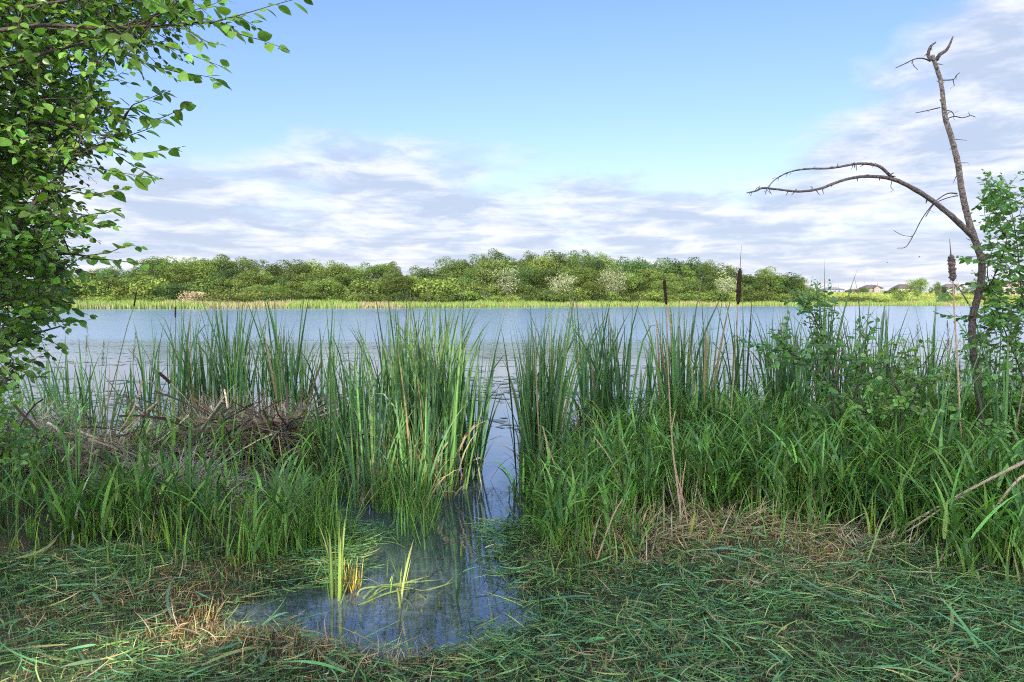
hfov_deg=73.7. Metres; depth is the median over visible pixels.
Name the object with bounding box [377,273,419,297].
edge tree
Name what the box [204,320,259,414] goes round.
cattail plant
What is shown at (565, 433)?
cattail plant
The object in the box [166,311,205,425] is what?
cattail plant
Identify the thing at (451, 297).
shore bush
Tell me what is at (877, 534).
grass stalk
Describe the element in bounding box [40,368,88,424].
cattail plant
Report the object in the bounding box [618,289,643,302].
shore bush
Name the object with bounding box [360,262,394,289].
wood tree
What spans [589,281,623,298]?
edge tree
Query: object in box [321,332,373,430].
cattail plant
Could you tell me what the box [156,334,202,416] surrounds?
cattail plant
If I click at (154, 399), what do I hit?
cattail plant
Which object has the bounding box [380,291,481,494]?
cattail plant
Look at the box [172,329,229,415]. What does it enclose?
cattail plant
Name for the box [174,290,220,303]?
grey thicket
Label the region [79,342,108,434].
cattail plant
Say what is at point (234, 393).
cattail plant
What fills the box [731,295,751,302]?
shore bush
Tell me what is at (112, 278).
wood tree
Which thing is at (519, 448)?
cattail plant
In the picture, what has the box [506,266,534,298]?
wood tree
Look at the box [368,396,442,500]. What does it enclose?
cattail plant
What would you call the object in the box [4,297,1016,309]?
shore reeds
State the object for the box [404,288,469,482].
cattail plant
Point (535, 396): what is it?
cattail plant
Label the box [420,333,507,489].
cattail plant
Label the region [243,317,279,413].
cattail plant
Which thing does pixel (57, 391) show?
cattail plant
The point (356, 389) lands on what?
cattail plant
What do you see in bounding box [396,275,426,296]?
edge tree
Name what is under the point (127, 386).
cattail plant
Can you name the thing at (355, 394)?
cattail plant
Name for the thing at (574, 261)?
wood tree
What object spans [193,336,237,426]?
cattail plant
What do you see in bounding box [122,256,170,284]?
wood tree
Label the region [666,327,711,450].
cattail plant
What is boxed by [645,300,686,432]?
cattail plant
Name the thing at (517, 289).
edge tree
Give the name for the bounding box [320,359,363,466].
cattail plant
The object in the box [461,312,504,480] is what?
cattail plant
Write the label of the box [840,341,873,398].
cattail plant
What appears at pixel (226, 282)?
edge tree
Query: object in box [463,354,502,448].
cattail plant
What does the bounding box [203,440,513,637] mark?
marsh grass
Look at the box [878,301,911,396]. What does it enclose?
cattail plant
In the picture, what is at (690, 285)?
edge tree
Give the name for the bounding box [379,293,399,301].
shore bush
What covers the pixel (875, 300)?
meadow bush
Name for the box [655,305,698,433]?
cattail plant
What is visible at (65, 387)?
cattail plant
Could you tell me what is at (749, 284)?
wood tree
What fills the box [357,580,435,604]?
cut reed
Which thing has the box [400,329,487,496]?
cattail plant
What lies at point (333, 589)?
cattail plant
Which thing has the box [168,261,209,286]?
wood tree
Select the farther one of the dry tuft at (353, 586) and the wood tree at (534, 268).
the wood tree at (534, 268)
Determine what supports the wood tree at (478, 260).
on the meadow
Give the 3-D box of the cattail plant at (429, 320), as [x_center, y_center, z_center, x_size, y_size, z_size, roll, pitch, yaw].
[-0.750,0.413,6.555,0.921,2.105,0.831,2,4,33]
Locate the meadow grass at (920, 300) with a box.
[739,291,1019,304]
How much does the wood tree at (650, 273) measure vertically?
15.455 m
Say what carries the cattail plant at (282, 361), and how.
on the ground at (44, 516)
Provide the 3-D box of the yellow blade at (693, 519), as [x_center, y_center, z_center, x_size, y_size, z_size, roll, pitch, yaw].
[1.171,1.256,4.479,0.062,0.323,0.008,0,3,0]
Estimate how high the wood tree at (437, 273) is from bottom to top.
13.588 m
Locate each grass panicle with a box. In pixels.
[84,327,91,431]
[98,342,105,434]
[128,331,137,421]
[775,329,780,387]
[794,336,800,396]
[914,325,920,418]
[944,320,952,420]
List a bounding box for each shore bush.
[63,294,83,301]
[77,295,106,301]
[92,295,117,302]
[108,296,128,301]
[130,296,163,302]
[154,296,172,301]
[202,290,256,302]
[225,295,251,304]
[236,290,267,302]
[245,290,286,302]
[259,291,290,302]
[279,291,304,301]
[291,292,322,300]
[306,293,329,301]
[315,291,349,301]
[333,294,356,302]
[346,293,369,301]
[353,293,384,302]
[368,293,390,302]
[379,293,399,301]
[385,287,411,302]
[402,294,423,302]
[420,291,435,302]
[420,293,450,302]
[438,289,470,302]
[450,289,485,302]
[467,289,486,301]
[486,294,506,302]
[496,294,523,302]
[516,293,532,302]
[527,288,567,302]
[527,295,554,302]
[551,295,571,302]
[554,290,583,301]
[575,296,592,301]
[580,289,609,301]
[598,290,621,302]
[610,295,629,302]
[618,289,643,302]
[630,291,662,302]
[648,289,667,303]
[657,295,688,304]
[672,292,696,302]
[679,291,716,301]
[681,289,733,302]
[708,289,732,301]
[720,292,735,302]
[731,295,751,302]
[740,288,772,302]
[759,291,778,302]
[770,293,792,302]
[777,289,810,302]
[792,289,827,301]
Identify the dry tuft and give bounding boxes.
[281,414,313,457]
[337,557,363,592]
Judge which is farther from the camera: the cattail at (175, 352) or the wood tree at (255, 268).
the wood tree at (255, 268)
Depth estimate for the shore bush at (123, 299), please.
177.03 m
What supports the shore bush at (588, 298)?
on the meadow
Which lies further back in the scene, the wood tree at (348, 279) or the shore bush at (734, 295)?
the shore bush at (734, 295)
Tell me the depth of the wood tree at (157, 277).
194.14 m
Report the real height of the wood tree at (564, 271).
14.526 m
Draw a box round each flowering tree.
[474,257,518,296]
[544,270,579,292]
[594,264,632,299]
[714,270,741,296]
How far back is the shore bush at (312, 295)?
185.29 m
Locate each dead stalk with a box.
[147,379,207,439]
[278,436,284,482]
[542,426,568,496]
[594,437,622,485]
[595,499,622,564]
[671,411,681,522]
[675,471,688,531]
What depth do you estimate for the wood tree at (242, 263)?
223.64 m
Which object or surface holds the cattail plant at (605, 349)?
on the ground at (44, 516)
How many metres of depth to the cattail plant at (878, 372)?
6.59 m
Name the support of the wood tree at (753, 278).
on the meadow
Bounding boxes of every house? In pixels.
[821,286,844,291]
[859,283,882,292]
[890,283,913,292]
[937,282,964,293]
[1002,280,1023,294]
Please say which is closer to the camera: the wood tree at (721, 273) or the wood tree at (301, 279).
the wood tree at (301, 279)
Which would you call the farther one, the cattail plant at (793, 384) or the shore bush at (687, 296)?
the shore bush at (687, 296)
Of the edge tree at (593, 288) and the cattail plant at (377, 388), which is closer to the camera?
the cattail plant at (377, 388)
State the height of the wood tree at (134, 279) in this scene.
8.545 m
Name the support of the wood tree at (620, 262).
on the meadow
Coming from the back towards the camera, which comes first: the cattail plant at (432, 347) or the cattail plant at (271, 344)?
the cattail plant at (271, 344)
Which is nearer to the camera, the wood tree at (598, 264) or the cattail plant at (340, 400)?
the cattail plant at (340, 400)
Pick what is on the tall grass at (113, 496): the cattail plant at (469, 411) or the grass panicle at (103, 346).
the grass panicle at (103, 346)
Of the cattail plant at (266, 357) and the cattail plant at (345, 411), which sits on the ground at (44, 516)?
the cattail plant at (345, 411)
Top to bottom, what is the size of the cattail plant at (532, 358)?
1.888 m
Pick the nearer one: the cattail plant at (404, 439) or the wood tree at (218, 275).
the cattail plant at (404, 439)
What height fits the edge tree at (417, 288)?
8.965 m
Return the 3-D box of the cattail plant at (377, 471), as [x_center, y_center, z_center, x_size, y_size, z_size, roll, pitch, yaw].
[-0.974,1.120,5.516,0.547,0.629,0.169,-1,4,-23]
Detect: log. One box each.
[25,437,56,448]
[152,449,252,458]
[241,421,292,448]
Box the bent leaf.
[70,469,93,545]
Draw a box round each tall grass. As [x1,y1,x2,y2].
[0,383,353,589]
[491,353,1023,588]
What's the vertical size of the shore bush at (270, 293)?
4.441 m
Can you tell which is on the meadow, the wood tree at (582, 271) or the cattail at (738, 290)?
the wood tree at (582, 271)
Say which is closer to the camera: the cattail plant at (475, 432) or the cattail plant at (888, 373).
the cattail plant at (475, 432)
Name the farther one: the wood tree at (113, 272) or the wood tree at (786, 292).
the wood tree at (786, 292)
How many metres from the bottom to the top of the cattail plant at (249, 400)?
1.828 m
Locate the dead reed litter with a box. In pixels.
[0,362,973,569]
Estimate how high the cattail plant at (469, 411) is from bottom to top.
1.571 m
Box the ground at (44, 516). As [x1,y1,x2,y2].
[0,436,1023,681]
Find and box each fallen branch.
[15,410,42,427]
[47,422,58,431]
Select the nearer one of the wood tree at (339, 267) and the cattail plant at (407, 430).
the cattail plant at (407, 430)
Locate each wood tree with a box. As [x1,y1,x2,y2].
[63,271,96,285]
[84,270,99,281]
[89,268,120,296]
[95,265,134,281]
[104,275,122,287]
[111,278,135,295]
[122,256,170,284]
[123,275,147,294]
[135,270,155,291]
[144,275,176,295]
[148,256,186,281]
[154,263,196,292]
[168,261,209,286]
[177,257,210,279]
[189,258,229,274]
[190,259,221,286]
[202,270,237,292]
[213,265,252,294]
[214,254,237,279]
[221,256,260,277]
[230,269,268,293]
[244,259,281,286]
[252,270,274,291]
[260,274,288,287]
[265,259,317,284]
[278,259,325,285]
[278,272,304,290]
[291,273,314,292]
[304,273,328,291]
[307,260,350,287]
[322,263,368,291]
[326,274,358,295]
[348,270,364,294]
[351,268,372,291]
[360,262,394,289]
[366,278,377,291]
[371,263,396,280]
[371,277,388,288]
[384,261,401,286]
[408,265,432,300]
[418,267,456,280]
[428,272,459,287]
[431,256,467,285]
[445,259,474,287]
[460,268,487,293]
[462,254,495,277]
[468,259,510,301]
[479,256,518,283]
[480,248,510,272]
[504,258,532,286]
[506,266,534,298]
[514,263,548,288]
[516,251,542,267]
[518,254,571,289]
[533,268,562,290]
[543,249,573,272]
[553,267,582,293]
[556,252,585,283]
[565,249,597,289]
[567,265,596,290]
[580,257,605,277]
[583,252,615,282]
[584,268,601,299]
[594,266,631,290]
[598,259,629,292]
[614,256,647,274]
[620,271,645,293]
[630,262,655,277]
[630,268,670,291]
[632,272,649,291]
[633,257,678,276]
[643,273,671,292]
[657,260,688,297]
[666,257,707,289]
[667,273,683,293]
[676,265,697,290]
[685,270,715,289]
[689,259,720,280]
[704,274,719,291]
[705,262,732,287]
[713,264,742,292]
[719,277,735,291]
[736,279,753,295]
[741,273,764,296]
[754,266,789,294]
[768,272,806,296]
[771,278,799,298]
[792,278,808,297]
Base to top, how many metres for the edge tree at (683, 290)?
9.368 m
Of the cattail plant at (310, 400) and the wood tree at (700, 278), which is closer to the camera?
the cattail plant at (310, 400)
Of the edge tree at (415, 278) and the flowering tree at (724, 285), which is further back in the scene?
the flowering tree at (724, 285)
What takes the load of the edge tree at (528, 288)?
on the meadow
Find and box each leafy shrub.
[731,277,882,457]
[826,336,967,444]
[933,169,1023,438]
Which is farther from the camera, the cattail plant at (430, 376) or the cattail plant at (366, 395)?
the cattail plant at (366, 395)
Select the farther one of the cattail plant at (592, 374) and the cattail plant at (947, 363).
the cattail plant at (947, 363)
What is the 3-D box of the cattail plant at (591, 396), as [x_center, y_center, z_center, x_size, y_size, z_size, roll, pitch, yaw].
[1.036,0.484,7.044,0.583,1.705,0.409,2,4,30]
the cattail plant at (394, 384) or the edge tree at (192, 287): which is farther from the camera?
the edge tree at (192, 287)
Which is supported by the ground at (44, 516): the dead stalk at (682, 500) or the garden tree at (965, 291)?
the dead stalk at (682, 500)
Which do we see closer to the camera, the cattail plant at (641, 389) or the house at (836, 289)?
the cattail plant at (641, 389)
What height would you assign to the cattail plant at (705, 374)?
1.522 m
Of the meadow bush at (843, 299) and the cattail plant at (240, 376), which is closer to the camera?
the cattail plant at (240, 376)
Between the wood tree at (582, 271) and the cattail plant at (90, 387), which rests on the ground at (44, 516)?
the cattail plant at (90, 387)
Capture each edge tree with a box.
[40,284,71,297]
[60,285,79,296]
[65,275,118,299]
[68,283,89,299]
[95,279,121,294]
[108,283,158,299]
[120,275,180,299]
[145,282,186,299]
[181,278,218,303]
[193,277,232,302]
[213,277,232,296]
[230,279,249,295]
[242,284,273,296]
[256,282,283,293]
[267,285,288,300]
[281,281,305,298]
[297,285,316,300]
[298,278,346,297]
[325,278,385,301]
[357,289,388,299]
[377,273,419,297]
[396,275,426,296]
[404,277,444,301]
[418,277,461,299]
[430,283,465,300]
[447,282,477,299]
[464,276,495,299]
[488,283,502,296]
[495,282,533,300]
[512,281,545,301]
[543,284,575,295]
[558,285,592,303]
[574,282,604,295]
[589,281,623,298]
[608,282,626,294]
[627,282,644,300]
[647,279,682,298]
[672,283,686,295]
[676,278,710,304]
[728,283,753,298]
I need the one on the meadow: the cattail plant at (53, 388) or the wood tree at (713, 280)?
the wood tree at (713, 280)
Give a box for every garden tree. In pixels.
[941,286,946,293]
[962,287,968,293]
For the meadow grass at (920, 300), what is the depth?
397.56 m
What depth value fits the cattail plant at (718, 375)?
6.82 m
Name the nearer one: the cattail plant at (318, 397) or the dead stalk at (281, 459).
the dead stalk at (281, 459)
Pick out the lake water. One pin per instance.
(106, 326)
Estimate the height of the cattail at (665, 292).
2.001 m
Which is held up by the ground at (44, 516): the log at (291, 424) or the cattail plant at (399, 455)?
the log at (291, 424)
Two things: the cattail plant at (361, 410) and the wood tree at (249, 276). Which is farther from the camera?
the wood tree at (249, 276)
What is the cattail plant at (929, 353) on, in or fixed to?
on the ground at (44, 516)
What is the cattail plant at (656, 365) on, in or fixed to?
on the ground at (44, 516)
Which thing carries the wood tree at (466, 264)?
on the meadow
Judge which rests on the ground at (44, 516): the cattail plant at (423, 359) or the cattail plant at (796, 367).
the cattail plant at (796, 367)
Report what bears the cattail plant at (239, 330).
in the lake water
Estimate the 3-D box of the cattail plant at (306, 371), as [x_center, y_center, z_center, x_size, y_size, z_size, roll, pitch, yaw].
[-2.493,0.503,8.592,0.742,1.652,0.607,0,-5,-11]
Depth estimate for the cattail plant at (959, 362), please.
8.72 m
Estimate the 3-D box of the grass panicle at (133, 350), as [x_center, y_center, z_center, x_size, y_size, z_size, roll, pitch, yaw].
[-3.779,0.430,6.844,0.143,1.063,0.111,2,4,32]
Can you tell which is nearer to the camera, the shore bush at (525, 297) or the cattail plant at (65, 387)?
the cattail plant at (65, 387)
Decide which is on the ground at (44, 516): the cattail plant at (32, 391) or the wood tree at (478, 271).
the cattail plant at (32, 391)
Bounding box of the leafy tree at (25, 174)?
[0,0,312,436]
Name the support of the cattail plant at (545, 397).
in the lake water
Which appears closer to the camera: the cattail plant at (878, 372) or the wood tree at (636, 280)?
the cattail plant at (878, 372)
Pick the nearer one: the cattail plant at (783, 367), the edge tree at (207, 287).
the cattail plant at (783, 367)
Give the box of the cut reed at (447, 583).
[389,576,453,589]
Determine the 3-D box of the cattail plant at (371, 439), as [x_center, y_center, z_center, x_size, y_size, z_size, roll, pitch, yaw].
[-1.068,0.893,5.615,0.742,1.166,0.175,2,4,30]
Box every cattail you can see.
[102,283,138,421]
[149,363,212,438]
[175,299,175,412]
[663,268,679,499]
[730,245,741,431]
[947,239,961,441]
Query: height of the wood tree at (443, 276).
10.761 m
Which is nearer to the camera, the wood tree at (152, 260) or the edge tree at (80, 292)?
the edge tree at (80, 292)
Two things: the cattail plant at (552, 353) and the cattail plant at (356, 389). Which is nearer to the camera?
the cattail plant at (552, 353)
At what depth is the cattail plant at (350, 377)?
6.64 m
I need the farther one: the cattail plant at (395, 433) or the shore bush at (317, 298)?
the shore bush at (317, 298)
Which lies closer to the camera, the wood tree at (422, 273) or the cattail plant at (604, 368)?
the cattail plant at (604, 368)
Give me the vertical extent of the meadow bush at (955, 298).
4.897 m
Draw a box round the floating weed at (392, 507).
[0,339,1018,659]
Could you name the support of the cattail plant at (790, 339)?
on the ground at (44, 516)
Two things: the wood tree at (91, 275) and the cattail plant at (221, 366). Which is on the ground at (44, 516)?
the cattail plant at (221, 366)
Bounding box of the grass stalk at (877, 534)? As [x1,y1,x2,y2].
[865,499,893,566]
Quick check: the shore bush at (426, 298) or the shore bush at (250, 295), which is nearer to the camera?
the shore bush at (250, 295)
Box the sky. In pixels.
[0,0,1023,298]
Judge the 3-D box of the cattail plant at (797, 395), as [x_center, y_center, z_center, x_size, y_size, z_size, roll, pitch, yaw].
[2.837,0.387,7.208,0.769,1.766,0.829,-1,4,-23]
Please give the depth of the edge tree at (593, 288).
243.90 m
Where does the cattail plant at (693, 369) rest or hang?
on the ground at (44, 516)
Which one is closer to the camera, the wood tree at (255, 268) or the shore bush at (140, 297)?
the shore bush at (140, 297)
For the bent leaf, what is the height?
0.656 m
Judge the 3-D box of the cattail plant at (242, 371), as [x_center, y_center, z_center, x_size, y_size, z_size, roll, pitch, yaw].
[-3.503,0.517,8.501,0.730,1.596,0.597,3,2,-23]
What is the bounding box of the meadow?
[91,292,1020,308]
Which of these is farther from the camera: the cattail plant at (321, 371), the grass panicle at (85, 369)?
the cattail plant at (321, 371)
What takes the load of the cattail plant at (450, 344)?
in the lake water
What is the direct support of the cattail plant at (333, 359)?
in the lake water
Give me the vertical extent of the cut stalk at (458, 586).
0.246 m
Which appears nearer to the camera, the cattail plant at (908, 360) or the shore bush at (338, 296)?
the cattail plant at (908, 360)
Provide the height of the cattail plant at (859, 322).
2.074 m
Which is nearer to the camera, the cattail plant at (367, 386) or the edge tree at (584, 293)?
the cattail plant at (367, 386)
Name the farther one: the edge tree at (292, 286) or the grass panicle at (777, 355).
the edge tree at (292, 286)
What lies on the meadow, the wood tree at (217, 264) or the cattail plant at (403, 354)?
the wood tree at (217, 264)
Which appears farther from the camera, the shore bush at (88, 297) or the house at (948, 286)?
the house at (948, 286)
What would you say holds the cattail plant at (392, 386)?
in the lake water
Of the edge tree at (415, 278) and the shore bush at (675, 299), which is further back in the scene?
the shore bush at (675, 299)
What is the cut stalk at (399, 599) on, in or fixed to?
in the lake water
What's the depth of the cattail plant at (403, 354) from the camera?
6.42 m
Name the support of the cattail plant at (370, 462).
in the lake water
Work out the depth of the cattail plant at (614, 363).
7.26 m
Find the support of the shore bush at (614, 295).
on the meadow
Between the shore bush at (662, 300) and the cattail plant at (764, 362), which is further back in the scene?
the shore bush at (662, 300)
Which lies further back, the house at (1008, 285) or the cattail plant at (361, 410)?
the house at (1008, 285)
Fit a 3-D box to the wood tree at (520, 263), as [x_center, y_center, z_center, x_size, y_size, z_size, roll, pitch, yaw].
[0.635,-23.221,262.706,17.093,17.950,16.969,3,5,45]
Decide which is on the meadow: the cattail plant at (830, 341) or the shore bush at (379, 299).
the shore bush at (379, 299)
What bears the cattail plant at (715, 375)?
on the ground at (44, 516)
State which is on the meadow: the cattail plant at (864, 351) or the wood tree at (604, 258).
the wood tree at (604, 258)
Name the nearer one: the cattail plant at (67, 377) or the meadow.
the cattail plant at (67, 377)
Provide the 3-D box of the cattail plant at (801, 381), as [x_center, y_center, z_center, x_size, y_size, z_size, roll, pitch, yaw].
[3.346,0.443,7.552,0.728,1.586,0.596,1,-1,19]
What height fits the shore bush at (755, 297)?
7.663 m
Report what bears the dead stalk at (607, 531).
on the ground at (44, 516)
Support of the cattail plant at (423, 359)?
in the lake water
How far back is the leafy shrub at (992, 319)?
6.07 m
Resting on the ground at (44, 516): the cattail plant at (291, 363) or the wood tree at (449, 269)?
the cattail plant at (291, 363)
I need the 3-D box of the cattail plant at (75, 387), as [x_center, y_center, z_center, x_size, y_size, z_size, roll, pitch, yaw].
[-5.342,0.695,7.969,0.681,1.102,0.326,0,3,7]
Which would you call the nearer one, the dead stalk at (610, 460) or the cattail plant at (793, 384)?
the dead stalk at (610, 460)
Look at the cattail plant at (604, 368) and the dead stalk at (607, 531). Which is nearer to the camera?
the dead stalk at (607, 531)
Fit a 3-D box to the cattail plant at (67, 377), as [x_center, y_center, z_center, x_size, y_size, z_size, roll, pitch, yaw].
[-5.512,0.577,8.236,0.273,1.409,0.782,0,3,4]
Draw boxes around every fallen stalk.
[888,460,1023,535]
[898,496,962,536]
[933,549,962,562]
[988,474,1023,519]
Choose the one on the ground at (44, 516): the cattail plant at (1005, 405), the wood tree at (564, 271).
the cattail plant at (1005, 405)
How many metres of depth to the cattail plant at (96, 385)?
7.83 m
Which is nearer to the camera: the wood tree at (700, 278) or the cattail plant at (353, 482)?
the cattail plant at (353, 482)
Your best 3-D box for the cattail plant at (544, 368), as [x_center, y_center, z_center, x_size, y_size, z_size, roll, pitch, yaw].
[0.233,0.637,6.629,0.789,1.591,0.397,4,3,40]
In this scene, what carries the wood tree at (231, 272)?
on the meadow
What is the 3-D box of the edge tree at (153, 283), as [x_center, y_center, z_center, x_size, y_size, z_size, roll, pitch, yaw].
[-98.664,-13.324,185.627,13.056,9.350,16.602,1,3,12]
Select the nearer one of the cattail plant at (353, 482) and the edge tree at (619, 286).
the cattail plant at (353, 482)
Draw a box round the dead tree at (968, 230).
[747,36,985,429]
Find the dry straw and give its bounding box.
[0,489,1022,681]
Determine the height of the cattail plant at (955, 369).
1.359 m
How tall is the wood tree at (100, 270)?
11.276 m
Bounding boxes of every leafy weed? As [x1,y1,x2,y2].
[858,464,928,527]
[939,409,1023,511]
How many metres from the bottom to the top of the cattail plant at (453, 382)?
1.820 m
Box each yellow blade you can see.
[400,539,413,604]
[688,508,695,539]
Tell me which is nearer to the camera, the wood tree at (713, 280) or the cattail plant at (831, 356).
the cattail plant at (831, 356)
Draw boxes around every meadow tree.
[890,288,911,301]
[905,277,930,299]
[932,282,941,296]
[967,280,976,294]
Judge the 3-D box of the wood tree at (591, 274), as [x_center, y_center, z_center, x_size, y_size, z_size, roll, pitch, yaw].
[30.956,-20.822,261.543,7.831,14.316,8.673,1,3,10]
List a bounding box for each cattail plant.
[3,349,26,415]
[14,359,46,413]
[17,365,83,420]
[22,350,74,431]
[24,351,47,429]
[24,361,70,422]
[25,353,69,430]
[28,334,76,436]
[32,391,101,535]
[40,353,89,417]
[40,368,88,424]
[42,342,101,427]
[47,350,94,410]
[49,359,70,424]
[52,345,106,430]
[75,342,112,440]
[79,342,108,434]
[83,339,131,434]
[86,359,101,419]
[88,353,121,438]
[97,369,137,430]
[110,329,168,424]
[115,318,170,428]
[119,362,133,410]
[123,369,135,427]
[128,321,165,434]
[128,376,169,426]
[137,319,190,432]
[138,311,222,412]
[154,301,205,422]
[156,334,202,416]
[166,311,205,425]
[166,321,230,428]
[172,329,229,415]
[176,306,222,423]
[177,330,201,424]
[184,402,211,529]
[185,287,250,413]
[189,300,255,367]
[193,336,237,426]
[195,304,284,423]
[197,314,228,409]
[200,289,254,411]
[200,291,262,408]
[200,314,253,406]
[203,327,243,411]
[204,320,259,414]
[208,323,259,418]
[219,323,273,411]
[227,333,262,415]
[239,322,281,415]
[242,282,317,417]
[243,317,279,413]
[243,321,298,418]
[245,304,299,394]
[252,287,299,415]
[253,326,317,409]
[255,318,296,393]
[257,325,294,410]
[260,324,292,414]
[267,312,308,415]
[276,351,293,416]
[277,318,313,415]
[285,324,340,412]
[285,337,322,413]
[288,331,305,411]
[294,365,331,425]
[297,348,346,426]
[300,312,355,429]
[301,299,333,421]
[301,373,368,487]
[302,331,342,423]
[302,353,349,429]
[303,361,336,423]
[305,340,362,470]
[313,338,338,436]
[313,406,395,504]
[317,364,361,450]
[318,520,346,600]
[319,309,352,426]
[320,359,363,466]
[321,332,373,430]
[323,347,403,499]
[326,367,392,508]
[328,315,366,436]
[328,335,392,470]
[331,406,362,509]
[333,331,362,440]
[333,356,378,441]
[336,332,404,413]
[340,318,407,488]
[340,328,358,409]
[342,362,369,420]
[343,372,380,470]
[348,314,428,484]
[348,392,387,475]
[349,374,380,450]
[349,386,402,501]
[350,329,404,463]
[350,435,404,489]
[352,295,429,479]
[352,346,382,468]
[352,378,422,494]
[354,319,408,458]
[354,443,393,504]
[355,342,444,491]
[355,409,414,507]
[358,442,417,504]
[368,303,441,448]
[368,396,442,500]
[369,262,464,465]
[369,316,428,438]
[370,276,480,451]
[372,317,440,444]
[373,270,446,489]
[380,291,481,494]
[380,451,409,499]
[381,294,490,480]
[382,325,462,495]
[385,305,472,489]
[385,317,440,492]
[387,300,435,406]
[388,324,420,454]
[389,330,424,485]
[390,426,450,512]
[392,405,464,510]
[394,303,477,476]
[394,390,423,506]
[396,305,446,463]
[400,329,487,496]
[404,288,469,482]
[407,310,465,494]
[409,313,453,442]
[411,430,470,497]
[412,306,473,439]
[413,327,448,464]
[418,307,450,363]
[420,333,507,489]
[426,462,463,500]
[434,339,480,473]
[435,307,485,472]
[435,334,475,473]
[440,294,475,436]
[442,278,483,481]
[445,357,490,471]
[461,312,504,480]
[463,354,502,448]
[463,388,505,469]
[466,391,484,471]
[482,324,538,481]
[490,334,547,485]
[500,325,541,478]
[500,334,555,460]
[504,297,574,452]
[504,305,576,442]
[504,329,560,459]
[507,306,557,483]
[511,328,557,488]
[511,348,589,474]
[513,301,566,443]
[514,320,557,454]
[514,338,545,434]
[515,321,599,464]
[515,328,583,480]
[516,274,593,483]
[516,305,595,451]
[519,303,588,466]
[521,341,559,465]
[525,318,586,483]
[527,291,610,479]
[565,270,611,426]
[565,317,621,440]
[566,294,624,433]
[571,309,626,405]
[571,333,626,442]
[572,326,622,453]
[577,304,633,440]
[580,308,631,419]
[581,292,643,436]
[583,328,636,426]
[593,312,658,423]
[594,307,632,420]
[600,297,660,432]
[610,336,661,447]
[614,335,654,424]
[632,341,700,430]
[633,303,693,425]
[635,319,656,426]
[637,284,689,437]
[639,314,691,412]
[642,275,719,432]
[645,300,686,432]
[647,353,660,421]
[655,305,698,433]
[666,313,693,417]
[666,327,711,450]
[668,283,729,436]
[669,321,728,431]
[681,289,732,417]
[686,335,725,419]
[687,318,721,422]
[695,322,729,417]
[709,344,751,409]
[713,288,758,408]
[719,315,749,400]
[732,342,759,404]
[735,324,780,423]
[737,311,781,407]
[740,303,830,425]
[746,314,785,435]
[747,306,813,423]
[750,304,813,414]
[757,300,830,392]
[762,315,804,397]
[765,319,804,399]
[770,260,875,414]
[772,323,817,413]
[776,344,818,424]
[779,293,814,379]
[787,324,838,424]
[789,318,844,442]
[797,284,860,400]
[800,326,836,416]
[802,330,831,407]
[805,276,854,405]
[812,319,850,388]
[815,322,847,406]
[819,317,849,398]
[822,314,868,399]
[822,321,869,420]
[827,298,922,406]
[827,318,904,398]
[835,278,892,393]
[838,312,879,388]
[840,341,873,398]
[844,301,885,395]
[861,312,898,397]
[870,312,917,387]
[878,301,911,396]
[891,341,933,398]
[891,342,915,391]
[895,326,949,387]
[903,295,961,394]
[918,331,953,383]
[919,336,953,398]
[926,331,959,389]
[926,338,991,502]
[939,333,968,390]
[943,332,981,395]
[943,341,969,392]
[948,294,1023,388]
[951,341,1000,397]
[959,309,990,395]
[962,320,1023,455]
[978,331,1021,392]
[981,337,1009,391]
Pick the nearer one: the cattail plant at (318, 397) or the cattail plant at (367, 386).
the cattail plant at (367, 386)
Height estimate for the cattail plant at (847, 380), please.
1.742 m
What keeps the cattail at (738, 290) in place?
on the ground at (44, 516)
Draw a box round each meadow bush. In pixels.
[826,296,852,301]
[844,295,871,302]
[868,297,889,302]
[935,295,964,302]
[981,296,1013,301]
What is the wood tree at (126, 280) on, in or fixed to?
on the meadow
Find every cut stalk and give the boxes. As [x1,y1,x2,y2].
[396,588,400,608]
[456,571,462,598]
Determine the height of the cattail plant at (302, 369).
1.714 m
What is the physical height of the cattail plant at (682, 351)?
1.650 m
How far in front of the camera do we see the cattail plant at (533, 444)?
6.19 m
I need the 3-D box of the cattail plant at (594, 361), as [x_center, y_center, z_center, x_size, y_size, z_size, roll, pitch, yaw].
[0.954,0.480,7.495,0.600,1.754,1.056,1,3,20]
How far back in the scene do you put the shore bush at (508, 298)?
221.34 m
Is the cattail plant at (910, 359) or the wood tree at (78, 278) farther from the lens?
the wood tree at (78, 278)
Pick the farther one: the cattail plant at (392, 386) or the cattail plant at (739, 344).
the cattail plant at (739, 344)
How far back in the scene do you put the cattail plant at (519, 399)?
6.37 m
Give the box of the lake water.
[0,306,1023,660]
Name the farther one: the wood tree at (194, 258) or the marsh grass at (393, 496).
the wood tree at (194, 258)
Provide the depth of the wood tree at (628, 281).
259.99 m
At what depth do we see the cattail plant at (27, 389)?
8.39 m
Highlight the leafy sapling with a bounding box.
[0,384,69,527]
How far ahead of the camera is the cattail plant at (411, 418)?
6.02 m
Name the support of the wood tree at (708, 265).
on the meadow
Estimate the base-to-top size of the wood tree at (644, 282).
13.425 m
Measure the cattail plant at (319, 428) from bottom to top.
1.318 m
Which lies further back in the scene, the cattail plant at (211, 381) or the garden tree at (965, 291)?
the garden tree at (965, 291)
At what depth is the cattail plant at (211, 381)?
8.60 m
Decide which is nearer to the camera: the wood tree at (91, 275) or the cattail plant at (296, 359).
the cattail plant at (296, 359)
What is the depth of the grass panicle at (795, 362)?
6.02 m
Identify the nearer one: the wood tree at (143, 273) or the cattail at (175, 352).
the cattail at (175, 352)

